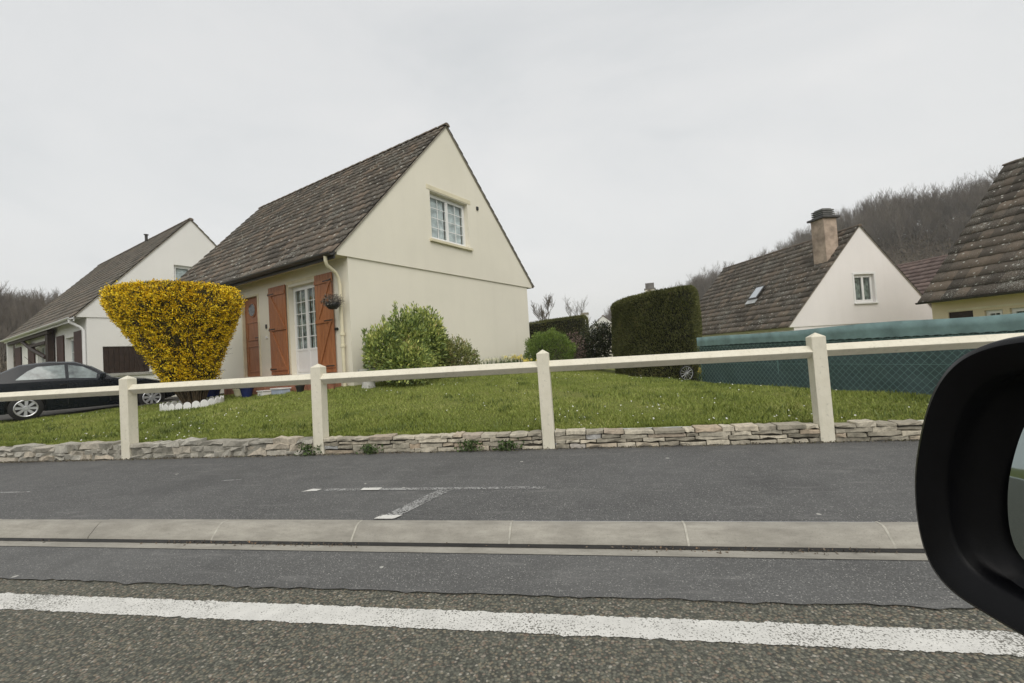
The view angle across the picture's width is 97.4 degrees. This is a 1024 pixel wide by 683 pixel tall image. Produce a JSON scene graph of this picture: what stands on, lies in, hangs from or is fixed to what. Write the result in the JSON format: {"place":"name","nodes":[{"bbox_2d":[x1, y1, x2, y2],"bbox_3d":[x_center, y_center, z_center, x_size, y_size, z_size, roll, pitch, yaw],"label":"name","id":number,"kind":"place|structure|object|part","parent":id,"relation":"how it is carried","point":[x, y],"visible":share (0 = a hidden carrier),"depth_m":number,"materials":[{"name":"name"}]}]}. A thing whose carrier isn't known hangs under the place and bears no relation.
{"place":"outdoors","nodes":[
{"label":"outdoors","id":0,"kind":"place"},
{"bbox_2d":[0,439,918,521],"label":"pavement","id":1,"kind":"structure","parent":0,"point":[864,481],"depth_m":3.72,"materials":[{"name":"grey asphalt"}]},
{"bbox_2d":[0,435,313,461],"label":"rubble wall","id":2,"kind":"structure","parent":1,"relation":"on","point":[192,447],"depth_m":5.81,"materials":[{"name":"grey stone"}]},
{"bbox_2d":[293,442,321,456],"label":"weed","id":3,"kind":"object","parent":1,"relation":"on","point":[307,447],"visible":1,"depth_m":5.38,"materials":[{"name":"green plant"}]},
{"bbox_2d":[356,443,383,453],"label":"weed","id":4,"kind":"object","parent":1,"relation":"on","point":[369,446],"visible":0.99,"depth_m":5.24,"materials":[{"name":"green plant"}]},
{"bbox_2d":[361,487,381,489],"bbox_3d":[-1.180,1.232,3.765,0.170,0.001,0.065,-4,-2,10],"label":"pavement marking","id":5,"kind":"object","parent":1,"relation":"on","point":[371,488],"visible":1,"depth_m":3.76,"materials":[{"name":"white paint"}]},
{"bbox_2d":[374,515,400,518],"bbox_3d":[-0.841,1.189,3.054,0.175,0.001,0.070,-4,-2,10],"label":"pavement marking","id":6,"kind":"object","parent":1,"relation":"on","point":[387,517],"visible":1,"depth_m":3.05,"materials":[{"name":"white paint"}]},
{"bbox_2d":[377,490,449,518],"bbox_3d":[-0.701,1.192,3.318,0.114,0.001,0.711,-4,-2,28],"label":"pavement marking","id":7,"kind":"object","parent":1,"relation":"on","point":[413,506],"visible":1,"depth_m":3.28,"materials":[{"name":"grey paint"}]},
{"bbox_2d":[325,486,545,490],"bbox_3d":[-0.663,1.202,3.677,1.880,0.001,0.060,-4,-2,10],"label":"pavement marking","id":8,"kind":"object","parent":1,"relation":"on","point":[441,488],"visible":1,"depth_m":3.66,"materials":[{"name":"grey paint"}]},
{"bbox_2d":[0,439,918,462],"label":"wall foot litter","id":9,"kind":"object","parent":1,"relation":"on","point":[451,450],"depth_m":5.11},
{"bbox_2d":[0,519,923,548],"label":"kerb","id":10,"kind":"structure","parent":1,"relation":"on","point":[807,534],"depth_m":2.78,"materials":[{"name":"concrete"}]},
{"bbox_2d":[0,519,896,548],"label":"kerb mortar","id":11,"kind":"object","parent":10,"relation":"on","point":[882,525],"visible":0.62,"depth_m":2.63,"materials":[{"name":"beige concrete"}]},
{"bbox_2d":[454,439,483,451],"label":"weed","id":12,"kind":"object","parent":1,"relation":"on","point":[467,447],"visible":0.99,"depth_m":5.04,"materials":[{"name":"green plant"}]},
{"bbox_2d":[492,437,523,450],"bbox_3d":[-0.015,1.139,4.968,0.421,0.164,0.145,-4,-2,10],"label":"weed","id":13,"kind":"object","parent":1,"relation":"on","point":[501,447],"visible":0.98,"depth_m":4.96,"materials":[{"name":"green plant"}]},
{"bbox_2d":[0,333,1023,458],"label":"post and rail fence","id":14,"kind":"object","parent":1,"relation":"on","point":[816,351],"visible":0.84,"depth_m":4.96,"materials":[{"name":"paint"}]},
{"bbox_2d":[324,419,923,453],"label":"stone slab wall","id":15,"kind":"structure","parent":1,"relation":"on","point":[798,431],"depth_m":4.78,"materials":[{"name":"stone"}]},
{"bbox_2d":[0,369,931,446],"bbox_3d":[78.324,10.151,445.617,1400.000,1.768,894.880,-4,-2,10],"label":"ground","id":16,"kind":"structure","parent":0,"point":[299,413],"depth_m":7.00,"materials":[{"name":"green plant"}]},
{"bbox_2d":[0,218,216,379],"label":"white house","id":17,"kind":"structure","parent":16,"relation":"on","point":[73,323],"depth_m":18.44,"materials":[{"name":"white paint"}]},
{"bbox_2d":[41,345,45,362],"bbox_3d":[-20.565,1.143,20.004,2.300,2.050,0.102,-5,-2,34],"label":"window","id":18,"kind":"structure","parent":17,"relation":"in","point":[43,346],"depth_m":20.58,"materials":[{"name":"white plastic"}]},
{"bbox_2d":[71,338,73,361],"bbox_3d":[-17.120,0.862,17.706,1.300,2.050,0.073,-5,-2,34],"label":"window","id":19,"kind":"structure","parent":17,"relation":"in","point":[72,339],"depth_m":18.01,"materials":[{"name":"white plastic"}]},
{"bbox_2d":[174,265,191,280],"bbox_3d":[-13.832,-2.583,19.288,0.102,1.220,1.200,-5,-2,34],"label":"window","id":20,"kind":"structure","parent":17,"relation":"in","point":[179,271],"depth_m":19.03,"materials":[{"name":"white plastic"}]},
{"bbox_2d":[0,393,223,420],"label":"driveway","id":21,"kind":"structure","parent":16,"relation":"on","point":[67,411],"depth_m":12.04,"materials":[{"name":"asphalt"}]},
{"bbox_2d":[0,356,175,420],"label":"parked car","id":22,"kind":"object","parent":21,"relation":"on","point":[46,376],"visible":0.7,"depth_m":10.72,"materials":[{"name":"black paint"}]},
{"bbox_3d":[-11.086,0.730,10.577,0.213,0.327,0.820,-5,-2,41],"label":"side window","id":23,"kind":"part","parent":22,"relation":"part of","materials":[{"name":"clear glass"}]},
{"bbox_3d":[-10.550,0.741,11.185,0.222,0.373,0.680,-5,-2,41],"label":"side window","id":24,"kind":"part","parent":22,"relation":"part of","materials":[{"name":"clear glass"}]},
{"bbox_2d":[98,278,245,406],"bbox_3d":[-7.447,0.032,10.065,2.876,2.882,2.525,-4,-2,10],"label":"forsythia","id":25,"kind":"object","parent":16,"relation":"on","point":[177,331],"visible":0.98,"depth_m":9.42,"materials":[{"name":"yellow plant"}]},
{"bbox_2d":[159,395,223,410],"bbox_3d":[-6.950,1.371,9.794,1.260,0.285,1.020,-4,-2,10],"label":"scalloped edging","id":26,"kind":"object","parent":16,"relation":"on","point":[171,406],"visible":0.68,"depth_m":9.42,"materials":[{"name":"white plastic"}]},
{"bbox_2d":[207,389,220,397],"bbox_3d":[-7.705,1.192,11.545,0.482,0.486,0.581,-3,-2,-7],"label":"plant pot","id":27,"kind":"object","parent":16,"relation":"on","point":[216,392],"visible":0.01,"depth_m":11.50,"materials":[{"name":"blue ceramic"}]},
{"bbox_2d":[232,388,241,396],"bbox_3d":[-6.670,1.184,11.026,0.324,0.340,0.284,-2,-2,-45],"label":"plant pot","id":28,"kind":"object","parent":16,"relation":"on","point":[237,392],"visible":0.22,"depth_m":10.91,"materials":[{"name":"beige ceramic"}]},
{"bbox_2d":[239,387,254,397],"bbox_3d":[-6.303,1.149,10.688,0.330,0.346,0.326,-3,-2,-22],"label":"plant pot","id":29,"kind":"object","parent":16,"relation":"on","point":[247,392],"visible":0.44,"depth_m":10.58,"materials":[{"name":"blue ceramic"}]},
{"bbox_2d":[256,390,270,395],"bbox_3d":[-5.742,1.192,10.437,0.260,0.120,0.240,-5,-2,34],"label":"plastic crate","id":30,"kind":"object","parent":16,"relation":"on","point":[263,392],"visible":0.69,"depth_m":10.37,"materials":[{"name":"white plastic"}]},
{"bbox_2d":[270,387,290,394],"bbox_3d":[-5.165,1.106,10.049,0.460,0.140,0.240,-5,-2,34],"label":"plastic crate","id":31,"kind":"object","parent":16,"relation":"on","point":[281,390],"visible":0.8,"depth_m":9.95,"materials":[{"name":"white plastic"}]},
{"bbox_2d":[295,385,304,392],"bbox_3d":[-4.527,0.939,9.620,0.211,0.299,0.194,-4,-2,27],"label":"plant pot","id":32,"kind":"object","parent":16,"relation":"on","point":[299,388],"visible":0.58,"depth_m":9.56,"materials":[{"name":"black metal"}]},
{"bbox_2d":[327,383,335,388],"bbox_3d":[-3.783,0.830,9.349,0.254,0.318,0.278,-4,-2,10],"label":"plant pot","id":33,"kind":"object","parent":16,"relation":"on","point":[329,386],"visible":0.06,"depth_m":9.28,"materials":[{"name":"ceramic"}]},
{"bbox_2d":[171,122,534,396],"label":"cream house","id":34,"kind":"structure","parent":16,"relation":"on","point":[408,222],"depth_m":11.85,"materials":[{"name":"paint"}]},
{"bbox_2d":[245,297,259,376],"bbox_3d":[-6.908,-0.117,12.007,0.800,2.110,0.111,-5,-2,34],"label":"door","id":35,"kind":"structure","parent":34,"relation":"in","point":[251,318],"depth_m":12.05,"materials":[{"name":"brown wood"}]},
{"bbox_2d":[293,283,317,374],"bbox_3d":[-4.833,-0.292,10.749,1.140,2.130,0.102,-5,-2,34],"label":"french door","id":36,"kind":"structure","parent":34,"relation":"in","point":[307,356],"depth_m":10.81,"materials":[{"name":"white plastic"}]},
{"bbox_2d":[321,278,343,309],"bbox_3d":[-3.797,-0.980,9.494,0.487,0.619,0.512,-4,-2,10],"label":"hanging basket","id":37,"kind":"object","parent":34,"relation":"attached to","point":[331,304],"visible":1,"depth_m":9.41,"materials":[{"name":"black metal"}]},
{"bbox_2d":[430,193,473,250],"bbox_3d":[-1.774,-3.318,12.568,0.300,1.375,1.740,-5,-2,34],"label":"window","id":38,"kind":"structure","parent":34,"relation":"in","point":[451,211],"depth_m":12.60,"materials":[{"name":"white plastic"}]},
{"bbox_2d":[358,363,375,388],"bbox_3d":[-2.957,0.708,9.249,0.394,0.566,0.400,-5,-2,34],"label":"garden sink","id":39,"kind":"object","parent":16,"relation":"on","point":[367,385],"visible":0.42,"depth_m":9.13,"materials":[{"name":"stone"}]},
{"bbox_2d":[361,301,455,386],"bbox_3d":[-2.230,0.018,9.905,1.580,1.918,2.417,-4,-2,10],"label":"shrub","id":40,"kind":"object","parent":16,"relation":"on","point":[394,351],"visible":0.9,"depth_m":9.40,"materials":[{"name":"green plant"}]},
{"bbox_2d":[40,374,855,440],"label":"daisies","id":41,"kind":"object","parent":16,"relation":"on","point":[528,425],"visible":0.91,"depth_m":6.09,"materials":[{"name":"white plant"}]},
{"bbox_2d":[430,334,482,376],"bbox_3d":[-1.421,0.368,10.976,1.319,1.156,1.501,-4,-2,10],"label":"shrub","id":42,"kind":"object","parent":16,"relation":"on","point":[465,352],"visible":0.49,"depth_m":10.81,"materials":[{"name":"green plant"}]},
{"bbox_2d":[483,355,514,363],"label":"flower clump","id":43,"kind":"object","parent":16,"relation":"on","point":[499,360],"visible":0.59,"depth_m":12.29,"materials":[{"name":"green plant"}]},
{"bbox_2d":[499,354,518,362],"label":"flower clump","id":44,"kind":"object","parent":16,"relation":"on","point":[511,358],"visible":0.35,"depth_m":12.87,"materials":[{"name":"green plant"}]},
{"bbox_2d":[504,354,527,362],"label":"flower clump","id":45,"kind":"object","parent":16,"relation":"on","point":[519,358],"visible":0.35,"depth_m":12.83,"materials":[{"name":"yellow plant"}]},
{"bbox_2d":[530,294,554,320],"bbox_3d":[1.909,-0.799,26.408,1.430,4.283,1.428,-4,-2,10],"label":"bare tree","id":46,"kind":"object","parent":16,"relation":"on","point":[548,302],"visible":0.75,"depth_m":26.41,"materials":[{"name":"grey plant"}]},
{"bbox_2d":[521,327,578,361],"bbox_3d":[1.094,0.206,13.428,1.803,1.373,1.712,-4,-2,10],"label":"round bush","id":47,"kind":"object","parent":16,"relation":"on","point":[531,347],"visible":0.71,"depth_m":13.12,"materials":[{"name":"green plant"}]},
{"bbox_2d":[529,314,589,359],"bbox_3d":[0.794,0.191,16.949,4.312,2.058,1.980,-4,-2,10],"label":"clipped hedge","id":48,"kind":"object","parent":16,"relation":"on","point":[570,324],"visible":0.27,"depth_m":15.97,"materials":[{"name":"green plant"}]},
{"bbox_2d":[562,330,586,359],"bbox_3d":[1.859,0.253,13.854,0.953,1.275,0.822,-3,-2,-2],"label":"blossom shrub","id":49,"kind":"object","parent":16,"relation":"on","point":[580,352],"visible":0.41,"depth_m":13.83,"materials":[{"name":"grey plant"}]},
{"bbox_2d":[564,295,590,320],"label":"bare tree","id":50,"kind":"object","parent":16,"relation":"on","point":[580,309],"visible":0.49,"depth_m":48.90,"materials":[{"name":"grey plant"}]},
{"bbox_2d":[577,320,612,369],"bbox_3d":[2.710,0.110,14.585,1.578,1.706,1.276,-4,-2,10],"label":"variegated shrub","id":51,"kind":"object","parent":16,"relation":"on","point":[598,346],"visible":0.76,"depth_m":14.38,"materials":[{"name":"green plant"}]},
{"bbox_2d":[581,312,610,338],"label":"distant white house","id":52,"kind":"structure","parent":16,"relation":"on","point":[603,318],"depth_m":44.95,"materials":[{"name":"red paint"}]},
{"bbox_2d":[590,283,655,356],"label":"cream house behind hedge","id":53,"kind":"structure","parent":16,"relation":"on","point":[649,286],"depth_m":28.73,"materials":[{"name":"paint"}]},
{"bbox_2d":[610,284,702,381],"bbox_3d":[3.955,-0.126,12.320,2.448,2.324,3.755,-4,-2,10],"label":"clipped hedge","id":54,"kind":"object","parent":16,"relation":"on","point":[665,320],"visible":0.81,"depth_m":10.87,"materials":[{"name":"green plant"}]},
{"bbox_2d":[679,365,693,379],"bbox_3d":[3.813,0.691,9.827,0.344,0.344,0.060,-3,-2,-10],"label":"spoked wheel","id":55,"kind":"object","parent":16,"relation":"on","point":[686,371],"visible":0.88,"depth_m":9.82,"materials":[{"name":"grey metal"}]},
{"bbox_2d":[695,367,704,381],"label":"flower clump","id":56,"kind":"object","parent":16,"relation":"on","point":[698,377],"visible":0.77,"depth_m":9.48,"materials":[{"name":"green plant"}]},
{"bbox_2d":[700,208,932,336],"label":"house","id":57,"kind":"structure","parent":16,"relation":"on","point":[828,274],"depth_m":19.90,"materials":[{"name":"brown tile"}]},
{"bbox_2d":[854,274,878,303],"bbox_3d":[15.357,-2.283,19.661,1.180,1.295,0.260,-3,-2,-9],"label":"window","id":58,"kind":"structure","parent":57,"relation":"in","point":[863,278],"depth_m":19.75,"materials":[{"name":"white plastic"}]},
{"bbox_2d":[697,313,1023,395],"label":"green fence","id":59,"kind":"object","parent":16,"relation":"on","point":[920,372],"visible":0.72,"depth_m":6.11,"materials":[{"name":"metal"}]},
{"bbox_2d":[896,255,947,303],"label":"red roofed house","id":60,"kind":"structure","parent":16,"relation":"on","point":[920,274],"depth_m":23.42,"materials":[{"name":"tile"}]},
{"bbox_2d":[915,157,1023,318],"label":"yellow house","id":61,"kind":"structure","parent":16,"relation":"on","point":[980,272],"depth_m":14.33,"materials":[{"name":"tile"}]},
{"bbox_2d":[986,309,1002,315],"bbox_3d":[14.545,-0.366,13.469,0.102,1.180,0.440,-3,-2,-12],"label":"window","id":62,"kind":"structure","parent":61,"relation":"in","point":[989,312],"depth_m":13.50,"materials":[{"name":"white plastic"}]},
{"bbox_2d":[1012,307,1023,313],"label":"window","id":63,"kind":"structure","parent":61,"relation":"in","point":[1014,310],"depth_m":12.98,"materials":[{"name":"white plastic"}]},
{"bbox_2d":[6,228,960,357],"bbox_3d":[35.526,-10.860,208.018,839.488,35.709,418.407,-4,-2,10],"label":"hill","id":64,"kind":"structure","parent":0,"point":[920,254],"depth_m":112.84,"materials":[{"name":"plant"}]},
{"bbox_2d":[0,328,14,372],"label":"undergrowth","id":65,"kind":"object","parent":64,"relation":"on","point":[3,367],"visible":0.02,"depth_m":52.15,"materials":[{"name":"plant"}]},
{"bbox_2d":[0,281,62,362],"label":"bare wood","id":66,"kind":"object","parent":64,"relation":"on","point":[16,313],"visible":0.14,"depth_m":60.25,"materials":[{"name":"plant"}]},
{"bbox_2d":[604,165,999,320],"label":"bare wood","id":67,"kind":"object","parent":64,"relation":"on","point":[957,202],"visible":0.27,"depth_m":117.79,"materials":[{"name":"grey plant"}]},
{"bbox_2d":[873,215,968,264],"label":"undergrowth","id":68,"kind":"object","parent":64,"relation":"on","point":[910,245],"visible":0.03,"depth_m":110.89,"materials":[{"name":"plant"}]},
{"bbox_2d":[0,578,1023,682],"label":"road","id":69,"kind":"structure","parent":0,"point":[40,646],"depth_m":1.81,"materials":[{"name":"grey asphalt"}]},
{"bbox_2d":[0,540,927,559],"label":"gutter","id":70,"kind":"object","parent":69,"relation":"on","point":[698,553],"visible":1,"depth_m":2.63,"materials":[{"name":"concrete"}]},
{"bbox_2d":[0,538,924,552],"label":"gutter groove","id":71,"kind":"object","parent":70,"relation":"on","point":[910,550],"visible":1,"depth_m":2.70},
{"bbox_2d":[41,539,897,554],"bbox_3d":[-4.127,1.489,3.366,18.546,0.042,0.100,-4,-2,10],"label":"gutter grit","id":72,"kind":"object","parent":70,"relation":"on","point":[719,552],"visible":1,"depth_m":2.52,"materials":[{"name":"grey gravel"}]},
{"bbox_2d":[0,546,973,608],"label":"road edge strip","id":73,"kind":"object","parent":69,"relation":"on","point":[920,583],"visible":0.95,"depth_m":2.36,"materials":[{"name":"grey asphalt"}]},
{"bbox_2d":[8,578,974,608],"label":"road seam","id":74,"kind":"object","parent":69,"relation":"on","point":[552,595],"visible":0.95,"depth_m":2.06,"materials":[{"name":"black asphalt"}]},
{"bbox_2d":[0,592,1023,656],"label":"road line","id":75,"kind":"object","parent":69,"relation":"on","point":[910,639],"visible":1,"depth_m":1.90,"materials":[{"name":"white paint"}]},
{"bbox_2d":[915,335,1023,635],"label":"wing mirror","id":76,"kind":"object","parent":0,"point":[969,485],"visible":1,"depth_m":0.35,"materials":[{"name":"black plastic"}]}
]}

